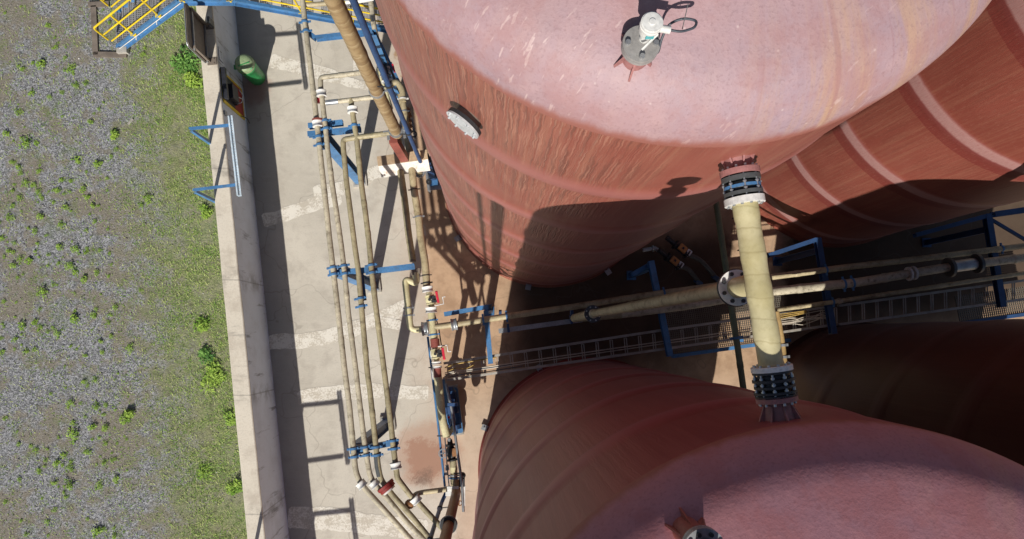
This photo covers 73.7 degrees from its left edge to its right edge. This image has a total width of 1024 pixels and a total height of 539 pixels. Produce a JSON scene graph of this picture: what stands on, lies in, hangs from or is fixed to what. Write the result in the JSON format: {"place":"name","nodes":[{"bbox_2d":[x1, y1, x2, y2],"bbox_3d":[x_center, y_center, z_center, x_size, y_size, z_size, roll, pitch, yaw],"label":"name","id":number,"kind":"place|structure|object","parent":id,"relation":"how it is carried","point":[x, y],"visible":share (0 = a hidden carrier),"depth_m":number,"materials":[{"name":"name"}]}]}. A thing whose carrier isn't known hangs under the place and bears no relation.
{"place":"outdoors","nodes":[
{"label":"outdoors","id":0,"kind":"place"},
{"bbox_2d":[0,0,246,538],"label":"ground","id":1,"kind":"structure","parent":0,"point":[175,144],"depth_m":16.19,"materials":[{"name":"gravel"}]},
{"bbox_2d":[18,135,31,148],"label":"weed plant","id":2,"kind":"object","parent":1,"relation":"on","point":[25,143],"visible":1,"depth_m":16.43,"materials":[{"name":"green plant"}]},
{"bbox_2d":[35,60,46,69],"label":"weed plant","id":3,"kind":"object","parent":1,"relation":"on","point":[40,63],"visible":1,"depth_m":16.62,"materials":[{"name":"green plant"}]},
{"bbox_2d":[36,287,47,297],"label":"weed plant","id":4,"kind":"object","parent":1,"relation":"on","point":[37,294],"visible":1,"depth_m":16.10,"materials":[{"name":"green plant"}]},
{"bbox_2d":[63,478,74,489],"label":"weed plant","id":5,"kind":"object","parent":1,"relation":"on","point":[70,485],"visible":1,"depth_m":15.69,"materials":[{"name":"green plant"}]},
{"bbox_2d":[63,64,75,73],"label":"weed plant","id":6,"kind":"object","parent":1,"relation":"on","point":[67,71],"visible":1,"depth_m":16.64,"materials":[{"name":"green plant"}]},
{"bbox_2d":[64,262,74,271],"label":"weed plant","id":7,"kind":"object","parent":1,"relation":"on","point":[70,264],"visible":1,"depth_m":16.17,"materials":[{"name":"green plant"}]},
{"bbox_2d":[66,426,78,444],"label":"weed plant","id":8,"kind":"object","parent":1,"relation":"on","point":[73,435],"visible":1,"depth_m":15.79,"materials":[{"name":"green plant"}]},
{"bbox_2d":[69,314,79,324],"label":"weed plant","id":9,"kind":"object","parent":1,"relation":"on","point":[73,318],"visible":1,"depth_m":16.05,"materials":[{"name":"green plant"}]},
{"bbox_2d":[91,526,102,535],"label":"weed plant","id":10,"kind":"object","parent":1,"relation":"on","point":[97,532],"visible":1,"depth_m":15.60,"materials":[{"name":"green plant"}]},
{"bbox_2d":[88,1,126,57],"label":"timber edging","id":11,"kind":"object","parent":1,"relation":"on","point":[93,6],"visible":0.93,"depth_m":16.74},
{"bbox_2d":[110,129,118,139],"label":"bush","id":12,"kind":"object","parent":1,"relation":"on","point":[114,134],"visible":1,"depth_m":16.50,"materials":[{"name":"green plant"}]},
{"bbox_2d":[0,0,244,538],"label":"gravel stones","id":13,"kind":"object","parent":1,"relation":"on","point":[103,284],"visible":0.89,"depth_m":16.20,"materials":[{"name":"gravel"}]},
{"bbox_2d":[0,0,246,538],"bbox_3d":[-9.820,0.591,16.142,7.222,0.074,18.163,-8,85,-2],"label":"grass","id":14,"kind":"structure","parent":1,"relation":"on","point":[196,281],"depth_m":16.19,"materials":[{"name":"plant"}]},
{"bbox_2d":[195,461,213,479],"bbox_3d":[-7.122,4.662,15.793,0.453,0.113,0.457,0,84,-2],"label":"bush","id":15,"kind":"object","parent":14,"relation":"on","point":[202,472],"visible":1,"depth_m":15.80,"materials":[{"name":"green plant"}]},
{"bbox_2d":[199,357,225,393],"bbox_3d":[-7.005,2.503,15.991,0.581,0.141,0.876,13,84,0],"label":"bush","id":16,"kind":"object","parent":14,"relation":"on","point":[212,372],"visible":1,"depth_m":15.99,"materials":[{"name":"green plant"}]},
{"bbox_2d":[118,409,134,424],"bbox_3d":[-8.951,3.425,15.830,0.279,0.162,0.444,42,85,3],"label":"bush","id":17,"kind":"object","parent":1,"relation":"on","point":[129,413],"visible":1,"depth_m":15.84,"materials":[{"name":"green plant"}]},
{"bbox_2d":[168,45,201,75],"bbox_3d":[-7.973,-5.133,16.683,0.844,0.226,0.794,0,84,-2],"label":"bush","id":18,"kind":"object","parent":1,"relation":"on","point":[187,63],"visible":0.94,"depth_m":16.68,"materials":[{"name":"green plant"}]},
{"bbox_2d":[182,71,203,88],"bbox_3d":[-7.727,-4.627,16.661,0.665,0.189,0.447,21,84,1],"label":"bush","id":19,"kind":"object","parent":1,"relation":"on","point":[194,81],"visible":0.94,"depth_m":16.64,"materials":[{"name":"green plant"}]},
{"bbox_2d":[192,315,209,332],"bbox_3d":[-7.337,1.285,16.097,0.417,0.147,0.448,0,84,-2],"label":"bush","id":20,"kind":"object","parent":1,"relation":"on","point":[201,326],"visible":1,"depth_m":16.11,"materials":[{"name":"green plant"}]},
{"bbox_2d":[198,203,212,219],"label":"bush","id":21,"kind":"object","parent":1,"relation":"on","point":[206,210],"visible":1,"depth_m":16.37,"materials":[{"name":"green plant"}]},
{"bbox_2d":[197,346,215,364],"bbox_3d":[-7.195,2.040,16.022,0.431,0.162,0.431,-40,87,-5],"label":"bush","id":22,"kind":"object","parent":1,"relation":"on","point":[201,353],"visible":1,"depth_m":16.03,"materials":[{"name":"green plant"}]},
{"bbox_2d":[189,115,241,202],"bbox_3d":[-6.136,-2.136,15.214,0.996,2.655,1.710,-8,85,-2],"label":"tray frame","id":23,"kind":"object","parent":1,"relation":"on","point":[230,125],"visible":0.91,"depth_m":13.96,"materials":[{"name":"blue paint"}]},
{"bbox_2d":[222,407,235,425],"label":"bush","id":24,"kind":"object","parent":1,"relation":"on","point":[230,419],"visible":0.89,"depth_m":15.92,"materials":[{"name":"green plant"}]},
{"bbox_2d":[225,479,242,495],"bbox_3d":[-6.395,5.013,15.736,0.489,0.176,0.377,-19,85,-3],"label":"bush","id":25,"kind":"object","parent":1,"relation":"on","point":[235,488],"visible":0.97,"depth_m":15.74,"materials":[{"name":"green plant"}]},
{"bbox_2d":[196,6,288,538],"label":"bund wall","id":26,"kind":"structure","parent":1,"relation":"on","point":[255,411],"depth_m":15.03,"materials":[{"name":"concrete"}]},
{"bbox_2d":[184,3,216,64],"bbox_3d":[-6.673,-5.073,14.675,0.260,1.023,0.986,-6,85,-2],"label":"sign board","id":27,"kind":"object","parent":26,"relation":"on","point":[197,26],"visible":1,"depth_m":14.67,"materials":[{"name":"metal"}]},
{"bbox_2d":[218,47,222,62],"bbox_3d":[-6.580,-4.846,15.425,0.016,0.240,0.300,-8,85,-2],"label":"notice plate","id":28,"kind":"object","parent":26,"relation":"attached to","point":[220,53],"visible":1,"depth_m":15.40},
{"bbox_2d":[220,67,249,122],"bbox_3d":[-6.391,-4.002,15.855,0.202,1.330,0.929,-8,85,-2],"label":"fire panel","id":29,"kind":"object","parent":26,"relation":"attached to","point":[232,95],"visible":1,"depth_m":15.58,"materials":[{"name":"yellow paint"}]},
{"bbox_2d":[345,0,373,3],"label":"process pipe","id":30,"kind":"object","parent":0,"point":[348,1],"visible":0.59,"depth_m":12.86,"materials":[{"name":"beige metal"}]},
{"bbox_2d":[407,107,416,139],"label":"pipe fittings","id":31,"kind":"object","parent":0,"point":[412,122],"visible":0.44,"depth_m":14.79,"materials":[{"name":"metal"}]},
{"bbox_2d":[235,0,1023,538],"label":"concrete floor","id":32,"kind":"structure","parent":0,"point":[313,438],"depth_m":16.43,"materials":[{"name":"concrete"}]},
{"bbox_2d":[93,0,386,54],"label":"step over stair","id":33,"kind":"object","parent":32,"relation":"on","point":[156,13],"visible":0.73,"depth_m":15.53,"materials":[{"name":"metal"}]},
{"bbox_2d":[234,54,264,84],"bbox_3d":[-6.235,-4.753,16.274,0.472,1.012,0.463,32,84,2],"label":"litter bin","id":34,"kind":"object","parent":32,"relation":"on","point":[248,68],"visible":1,"depth_m":15.91,"materials":[{"name":"green plastic"}]},
{"bbox_2d":[262,195,341,226],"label":"floor repair","id":35,"kind":"structure","parent":32,"relation":"on","point":[296,210],"depth_m":16.48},
{"bbox_2d":[269,54,338,83],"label":"floor repair","id":36,"kind":"structure","parent":32,"relation":"on","point":[282,63],"depth_m":16.83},
{"bbox_2d":[313,181,344,199],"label":"floor repair","id":37,"kind":"structure","parent":32,"relation":"on","point":[340,188],"depth_m":16.55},
{"bbox_2d":[307,118,367,187],"bbox_3d":[-3.378,-2.357,14.607,1.009,4.016,0.565,0,84,-2],"label":"pipe support","id":38,"kind":"object","parent":32,"relation":"on","point":[335,148],"visible":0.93,"depth_m":12.89,"materials":[{"name":"blue paint"}]},
{"bbox_2d":[316,70,425,538],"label":"process pipe","id":39,"kind":"object","parent":38,"relation":"on","point":[321,95],"visible":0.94,"depth_m":12.34,"materials":[{"name":"beige metal"}]},
{"bbox_2d":[269,300,413,349],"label":"floor repair","id":40,"kind":"structure","parent":32,"relation":"on","point":[307,339],"depth_m":16.20,"materials":[{"name":"concrete"}]},
{"bbox_2d":[345,316,401,330],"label":"floor repair","id":41,"kind":"structure","parent":40,"relation":"on","point":[391,323],"depth_m":16.27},
{"bbox_2d":[298,66,390,98],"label":"floor repair","id":42,"kind":"structure","parent":32,"relation":"on","point":[346,81],"depth_m":16.82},
{"bbox_2d":[299,19,398,101],"bbox_3d":[-3.352,-4.383,14.807,1.444,4.016,0.425,0,84,-2],"label":"pipe support","id":43,"kind":"object","parent":32,"relation":"on","point":[328,37],"visible":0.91,"depth_m":13.04,"materials":[{"name":"blue paint"}]},
{"bbox_2d":[300,0,413,538],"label":"process pipe","id":44,"kind":"object","parent":43,"relation":"on","point":[317,124],"visible":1,"depth_m":12.36,"materials":[{"name":"beige metal"}]},
{"bbox_2d":[306,1,325,6],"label":"process pipe","id":45,"kind":"object","parent":44,"relation":"attached to","point":[315,4],"visible":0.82,"depth_m":12.92,"materials":[{"name":"beige metal"}]},
{"bbox_2d":[368,1,379,39],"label":"process pipe","id":46,"kind":"object","parent":43,"relation":"attached to","point":[372,14],"visible":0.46,"depth_m":14.46,"materials":[{"name":"beige metal"}]},
{"bbox_2d":[378,60,394,83],"bbox_3d":[-2.647,-4.195,14.442,0.341,0.327,0.482,-15,85,-3],"label":"flanged valve","id":47,"kind":"object","parent":46,"relation":"attached to","point":[387,68],"visible":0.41,"depth_m":14.41,"materials":[{"name":"metal"}]},
{"bbox_2d":[288,506,427,538],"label":"floor repair","id":48,"kind":"structure","parent":32,"relation":"on","point":[325,518],"depth_m":15.80,"materials":[{"name":"concrete"}]},
{"bbox_2d":[297,383,428,404],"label":"floor repair","id":49,"kind":"structure","parent":32,"relation":"on","point":[315,395],"depth_m":16.10,"materials":[{"name":"concrete"}]},
{"bbox_2d":[326,263,414,308],"bbox_3d":[-2.649,0.454,14.350,1.602,4.016,0.901,0,84,-2],"label":"pipe support","id":50,"kind":"object","parent":32,"relation":"on","point":[351,275],"visible":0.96,"depth_m":12.56,"materials":[{"name":"blue paint"}]},
{"bbox_2d":[340,131,433,538],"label":"process pipe","id":51,"kind":"object","parent":50,"relation":"on","point":[387,487],"visible":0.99,"depth_m":12.28,"materials":[{"name":"beige metal"}]},
{"bbox_2d":[324,0,405,139],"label":"wrapped riser","id":52,"kind":"object","parent":51,"relation":"attached to","point":[343,20],"visible":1,"depth_m":9.34,"materials":[{"name":"metal"}]},
{"bbox_2d":[347,98,440,530],"bbox_3d":[-2.393,0.791,12.371,0.757,0.200,8.078,-13,85,-3],"label":"process pipe","id":53,"kind":"object","parent":50,"relation":"on","point":[395,464],"visible":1,"depth_m":12.30,"materials":[{"name":"beige metal"}]},
{"bbox_2d":[325,95,372,104],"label":"process pipe","id":54,"kind":"object","parent":53,"relation":"attached to","point":[346,100],"visible":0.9,"depth_m":12.71,"materials":[{"name":"beige metal"}]},
{"bbox_2d":[405,487,446,508],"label":"process pipe","id":55,"kind":"object","parent":53,"relation":"attached to","point":[408,504],"visible":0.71,"depth_m":12.15,"materials":[{"name":"beige metal"}]},
{"bbox_2d":[439,479,460,538],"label":"process pipe","id":56,"kind":"object","parent":53,"relation":"attached to","point":[448,524],"visible":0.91,"depth_m":11.74,"materials":[{"name":"brown metal"}]},
{"bbox_2d":[427,492,447,538],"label":"conduit","id":57,"kind":"object","parent":56,"relation":"attached to","point":[437,515],"visible":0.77,"depth_m":12.93,"materials":[{"name":"metal"}]},
{"bbox_2d":[445,383,464,511],"bbox_3d":[-1.160,3.558,13.671,0.168,0.056,2.545,-8,85,-2],"label":"conduit","id":58,"kind":"object","parent":56,"relation":"attached to","point":[457,449],"visible":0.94,"depth_m":13.64,"materials":[{"name":"metal"}]},
{"bbox_2d":[444,472,465,505],"bbox_3d":[-1.171,4.512,13.996,0.437,0.285,0.678,0,84,-2],"label":"pipe clamp set","id":59,"kind":"object","parent":56,"relation":"attached to","point":[449,490],"visible":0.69,"depth_m":13.97,"materials":[{"name":"white metal"}]},
{"bbox_2d":[427,337,445,485],"bbox_3d":[-1.552,2.912,14.096,0.122,0.050,3.062,-8,85,-2],"label":"conduit","id":60,"kind":"object","parent":59,"relation":"attached to","point":[439,436],"visible":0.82,"depth_m":14.06,"materials":[{"name":"metal"}]},
{"bbox_2d":[449,461,459,484],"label":"process pipe","id":61,"kind":"object","parent":59,"relation":"attached to","point":[453,469],"visible":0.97,"depth_m":13.93,"materials":[{"name":"beige metal"}]},
{"bbox_2d":[438,438,456,474],"bbox_3d":[-1.311,3.832,14.004,0.389,0.234,0.757,0,84,-2],"label":"check valve","id":62,"kind":"object","parent":61,"relation":"attached to","point":[451,451],"visible":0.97,"depth_m":13.95,"materials":[{"name":"metal"}]},
{"bbox_2d":[444,438,449,485],"bbox_3d":[-1.327,3.909,13.903,0.027,0.024,0.982,-5,85,-2],"label":"conduit","id":63,"kind":"object","parent":62,"relation":"attached to","point":[446,461],"visible":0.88,"depth_m":13.89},
{"bbox_2d":[347,415,399,458],"bbox_3d":[-2.538,3.375,14.065,0.992,4.016,0.346,-7,85,-2],"label":"pipe support","id":64,"kind":"object","parent":32,"relation":"on","point":[382,427],"visible":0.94,"depth_m":12.26,"materials":[{"name":"blue paint"}]},
{"bbox_2d":[363,165,397,183],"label":"floor repair","id":65,"kind":"structure","parent":32,"relation":"on","point":[372,173],"depth_m":16.62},
{"bbox_2d":[379,38,399,80],"bbox_3d":[-2.669,-4.381,15.673,0.087,2.330,1.198,-24,86,-4],"label":"steel strut","id":66,"kind":"object","parent":32,"relation":"on","point":[395,76],"visible":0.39,"depth_m":14.52,"materials":[{"name":"blue paint"}]},
{"bbox_2d":[376,68,392,108],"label":"process pipe","id":67,"kind":"object","parent":66,"relation":"attached to","point":[387,93],"visible":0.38,"depth_m":14.95,"materials":[{"name":"beige metal"}]},
{"bbox_2d":[377,136,435,179],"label":"bracket beam","id":68,"kind":"structure","parent":32,"relation":"on","point":[400,158],"depth_m":14.15,"materials":[{"name":"white paint"}]},
{"bbox_2d":[349,0,431,184],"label":"blue riser","id":69,"kind":"object","parent":68,"relation":"attached to","point":[357,10],"visible":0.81,"depth_m":9.27,"materials":[{"name":"paint"}]},
{"bbox_2d":[397,138,415,261],"bbox_3d":[-2.239,-1.447,14.255,0.172,0.139,2.626,-7,85,-2],"label":"process pipe","id":70,"kind":"object","parent":68,"relation":"attached to","point":[406,216],"visible":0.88,"depth_m":14.17,"materials":[{"name":"beige metal"}]},
{"bbox_2d":[398,94,432,292],"bbox_3d":[-2.031,-1.627,14.278,0.265,0.230,4.239,-8,85,-2],"label":"process pipe","id":71,"kind":"object","parent":68,"relation":"attached to","point":[418,216],"visible":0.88,"depth_m":14.17,"materials":[{"name":"beige metal"}]},
{"bbox_2d":[391,79,408,101],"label":"process pipe","id":72,"kind":"object","parent":71,"relation":"attached to","point":[399,85],"visible":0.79,"depth_m":14.40,"materials":[{"name":"beige metal"}]},
{"bbox_2d":[402,268,428,335],"bbox_3d":[-2.029,0.690,14.050,0.471,0.289,1.407,-8,85,-2],"label":"process pipe","id":73,"kind":"object","parent":71,"relation":"attached to","point":[423,328],"visible":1,"depth_m":14.00,"materials":[{"name":"beige metal"}]},
{"bbox_2d":[425,307,439,338],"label":"process pipe","id":74,"kind":"object","parent":73,"relation":"attached to","point":[431,312],"visible":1,"depth_m":13.95,"materials":[{"name":"beige metal"}]},
{"bbox_2d":[425,291,444,306],"bbox_3d":[-1.578,0.603,14.046,0.420,0.250,0.303,-12,85,-3],"label":"ball valve","id":75,"kind":"object","parent":74,"relation":"attached to","point":[430,299],"visible":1,"depth_m":13.98,"materials":[{"name":"beige metal"}]},
{"bbox_2d":[429,338,441,379],"bbox_3d":[-1.557,1.832,13.950,0.227,0.210,0.829,-5,85,-2],"label":"pipe spool","id":76,"kind":"object","parent":74,"relation":"attached to","point":[436,370],"visible":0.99,"depth_m":13.89,"materials":[{"name":"red paint"}]},
{"bbox_2d":[430,345,450,360],"bbox_3d":[-1.451,1.702,13.941,0.420,0.250,0.303,-9,85,-2],"label":"ball valve","id":77,"kind":"object","parent":76,"relation":"attached to","point":[437,353],"visible":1,"depth_m":13.88,"materials":[{"name":"beige metal"}]},
{"bbox_2d":[434,377,450,437],"bbox_3d":[-1.431,2.792,13.859,0.198,0.163,1.215,-9,85,-2],"label":"process pipe","id":78,"kind":"object","parent":76,"relation":"attached to","point":[441,411],"visible":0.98,"depth_m":13.80,"materials":[{"name":"beige metal"}]},
{"bbox_2d":[425,169,441,193],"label":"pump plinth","id":79,"kind":"structure","parent":32,"relation":"on","point":[434,185],"depth_m":16.26,"materials":[{"name":"metal"}]},
{"bbox_2d":[445,384,463,437],"bbox_3d":[-1.376,3.213,15.090,0.400,2.032,1.150,-8,85,-2],"label":"pump set","id":80,"kind":"object","parent":32,"relation":"on","point":[454,393],"visible":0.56,"depth_m":15.66,"materials":[{"name":"metal"}]},
{"bbox_2d":[442,379,457,421],"bbox_3d":[-1.305,2.839,14.622,0.445,3.040,1.045,0,84,-2],"label":"pipe post","id":81,"kind":"object","parent":80,"relation":"on","point":[447,404],"visible":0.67,"depth_m":14.06,"materials":[{"name":"metal"}]},
{"bbox_2d":[444,304,507,363],"bbox_3d":[-0.600,1.209,15.155,1.028,2.367,1.473,-42,87,-5],"label":"rack trestle","id":82,"kind":"object","parent":32,"relation":"on","point":[489,309],"visible":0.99,"depth_m":14.12,"materials":[{"name":"blue paint"}]},
{"bbox_2d":[443,279,1023,380],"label":"cable ladder","id":83,"kind":"object","parent":82,"relation":"hanging from","point":[484,373],"visible":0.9,"depth_m":14.45,"materials":[{"name":"metal"}]},
{"bbox_2d":[780,310,825,324],"bbox_3d":[6.228,1.021,14.515,1.153,0.077,0.304,-7,85,-2],"label":"cable bundle","id":84,"kind":"object","parent":83,"relation":"on","point":[799,313],"visible":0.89,"depth_m":14.51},
{"bbox_2d":[627,260,673,356],"bbox_3d":[2.959,0.926,15.280,0.525,2.367,2.045,-11,85,-3],"label":"rack trestle","id":85,"kind":"object","parent":32,"relation":"on","point":[650,267],"visible":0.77,"depth_m":14.31,"materials":[{"name":"blue paint"}]},
{"bbox_2d":[434,243,1023,330],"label":"rack pipe","id":86,"kind":"object","parent":85,"relation":"on","point":[453,324],"visible":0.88,"depth_m":14.21,"materials":[{"name":"beige metal"}]},
{"bbox_2d":[498,310,578,332],"bbox_3d":[0.608,1.083,14.383,1.789,0.215,0.527,0,84,-2],"label":"cable trunking","id":87,"kind":"object","parent":86,"relation":"hanging from","point":[534,326],"visible":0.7,"depth_m":14.40,"materials":[{"name":"metal"}]},
{"bbox_2d":[375,0,990,289],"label":"storage tank","id":88,"kind":"object","parent":32,"relation":"on","point":[569,142],"visible":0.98,"depth_m":4.36,"materials":[{"name":"metal"}]},
{"bbox_2d":[642,245,658,251],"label":"drain pipe","id":89,"kind":"object","parent":88,"relation":"attached to","point":[652,248],"visible":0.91,"depth_m":16.28,"materials":[{"name":"metal"}]},
{"bbox_2d":[639,4,697,52],"bbox_3d":[0.855,-1.335,3.853,0.336,0.354,0.153,-18,85,-3],"label":"level transmitter","id":90,"kind":"object","parent":88,"relation":"on","point":[651,26],"visible":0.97,"depth_m":3.71,"materials":[{"name":"white plastic"}]},
{"bbox_2d":[680,265,702,284],"bbox_3d":[4.279,0.108,16.310,0.813,0.560,0.203,32,84,2],"label":"transfer hose","id":91,"kind":"object","parent":32,"relation":"on","point":[689,270],"visible":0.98,"depth_m":16.30,"materials":[{"name":"grey rubber"}]},
{"bbox_2d":[657,248,683,270],"bbox_3d":[3.706,-0.254,16.030,0.700,0.362,0.240,37,85,2],"label":"outlet valve","id":92,"kind":"object","parent":91,"relation":"attached to","point":[676,263],"visible":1,"depth_m":15.96,"materials":[{"name":"metal"}]},
{"bbox_2d":[688,254,718,281],"bbox_3d":[4.596,-0.083,16.330,1.097,0.571,0.201,33,84,2],"label":"transfer hose","id":93,"kind":"object","parent":32,"relation":"on","point":[705,265],"visible":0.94,"depth_m":16.30,"materials":[{"name":"grey rubber"}]},
{"bbox_2d":[665,236,691,257],"bbox_3d":[3.904,-0.544,16.061,0.702,0.353,0.240,38,85,2],"label":"outlet valve","id":94,"kind":"object","parent":93,"relation":"attached to","point":[683,250],"visible":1,"depth_m":16.01,"materials":[{"name":"metal"}]},
{"bbox_2d":[472,357,1023,538],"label":"storage tank","id":95,"kind":"object","parent":32,"relation":"on","point":[606,448],"visible":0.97,"depth_m":4.37,"materials":[{"name":"metal"}]},
{"bbox_2d":[718,171,797,399],"bbox_3d":[1.750,0.131,5.010,0.291,0.590,1.605,-7,85,-2],"label":"cross pipe","id":96,"kind":"object","parent":95,"relation":"attached to","point":[750,284],"visible":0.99,"depth_m":4.80,"materials":[{"name":"metal"}]},
{"bbox_2d":[570,269,746,322],"bbox_3d":[1.754,0.560,9.527,1.119,8.489,0.300,0,84,-2],"label":"drop pipe","id":97,"kind":"object","parent":96,"relation":"hanging from","point":[592,313],"visible":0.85,"depth_m":7.42,"materials":[{"name":"beige metal"}]},
{"bbox_2d":[622,253,1023,317],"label":"rack pipe","id":98,"kind":"object","parent":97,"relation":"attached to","point":[974,263],"visible":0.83,"depth_m":13.83,"materials":[{"name":"beige metal"}]},
{"bbox_2d":[767,237,836,333],"bbox_3d":[6.296,0.533,15.411,1.226,2.367,2.041,-18,85,-3],"label":"rack trestle","id":99,"kind":"object","parent":32,"relation":"on","point":[817,250],"visible":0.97,"depth_m":14.46,"materials":[{"name":"blue paint"}]},
{"bbox_2d":[665,295,790,357],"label":"walkway","id":100,"kind":"structure","parent":99,"relation":"attached to","point":[717,349],"depth_m":15.71,"materials":[{"name":"blue paint"}]},
{"bbox_2d":[713,201,746,388],"bbox_3d":[3.842,0.490,12.019,0.118,0.115,3.614,-6,85,-2],"label":"crossing pipe","id":101,"kind":"object","parent":100,"relation":"attached to","point":[732,311],"visible":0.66,"depth_m":11.96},
{"bbox_2d":[776,311,789,362],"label":"process pipe","id":102,"kind":"object","parent":100,"relation":"attached to","point":[783,344],"visible":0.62,"depth_m":13.44,"materials":[{"name":"metal"}]},
{"bbox_2d":[775,271,1023,311],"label":"rack pipe","id":103,"kind":"object","parent":99,"relation":"on","point":[895,292],"visible":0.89,"depth_m":14.31,"materials":[{"name":"beige metal"}]},
{"bbox_2d":[759,0,1023,247],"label":"storage tank","id":104,"kind":"object","parent":32,"relation":"on","point":[940,139],"visible":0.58,"depth_m":10.91,"materials":[{"name":"metal"}]},
{"bbox_2d":[786,319,1023,465],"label":"storage tank","id":105,"kind":"object","parent":32,"relation":"on","point":[962,380],"visible":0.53,"depth_m":10.94,"materials":[{"name":"metal"}]},
{"bbox_2d":[912,213,1023,307],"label":"rack trestle","id":106,"kind":"object","parent":32,"relation":"on","point":[987,229],"visible":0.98,"depth_m":14.63,"materials":[{"name":"blue paint"}]},
{"bbox_2d":[954,286,1023,320],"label":"walkway","id":107,"kind":"structure","parent":106,"relation":"attached to","point":[998,315],"depth_m":15.94,"materials":[{"name":"blue paint"}]},
{"bbox_2d":[990,207,1023,217],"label":"steel beam","id":108,"kind":"structure","parent":106,"relation":"attached to","point":[1007,212],"depth_m":14.66,"materials":[{"name":"metal"}]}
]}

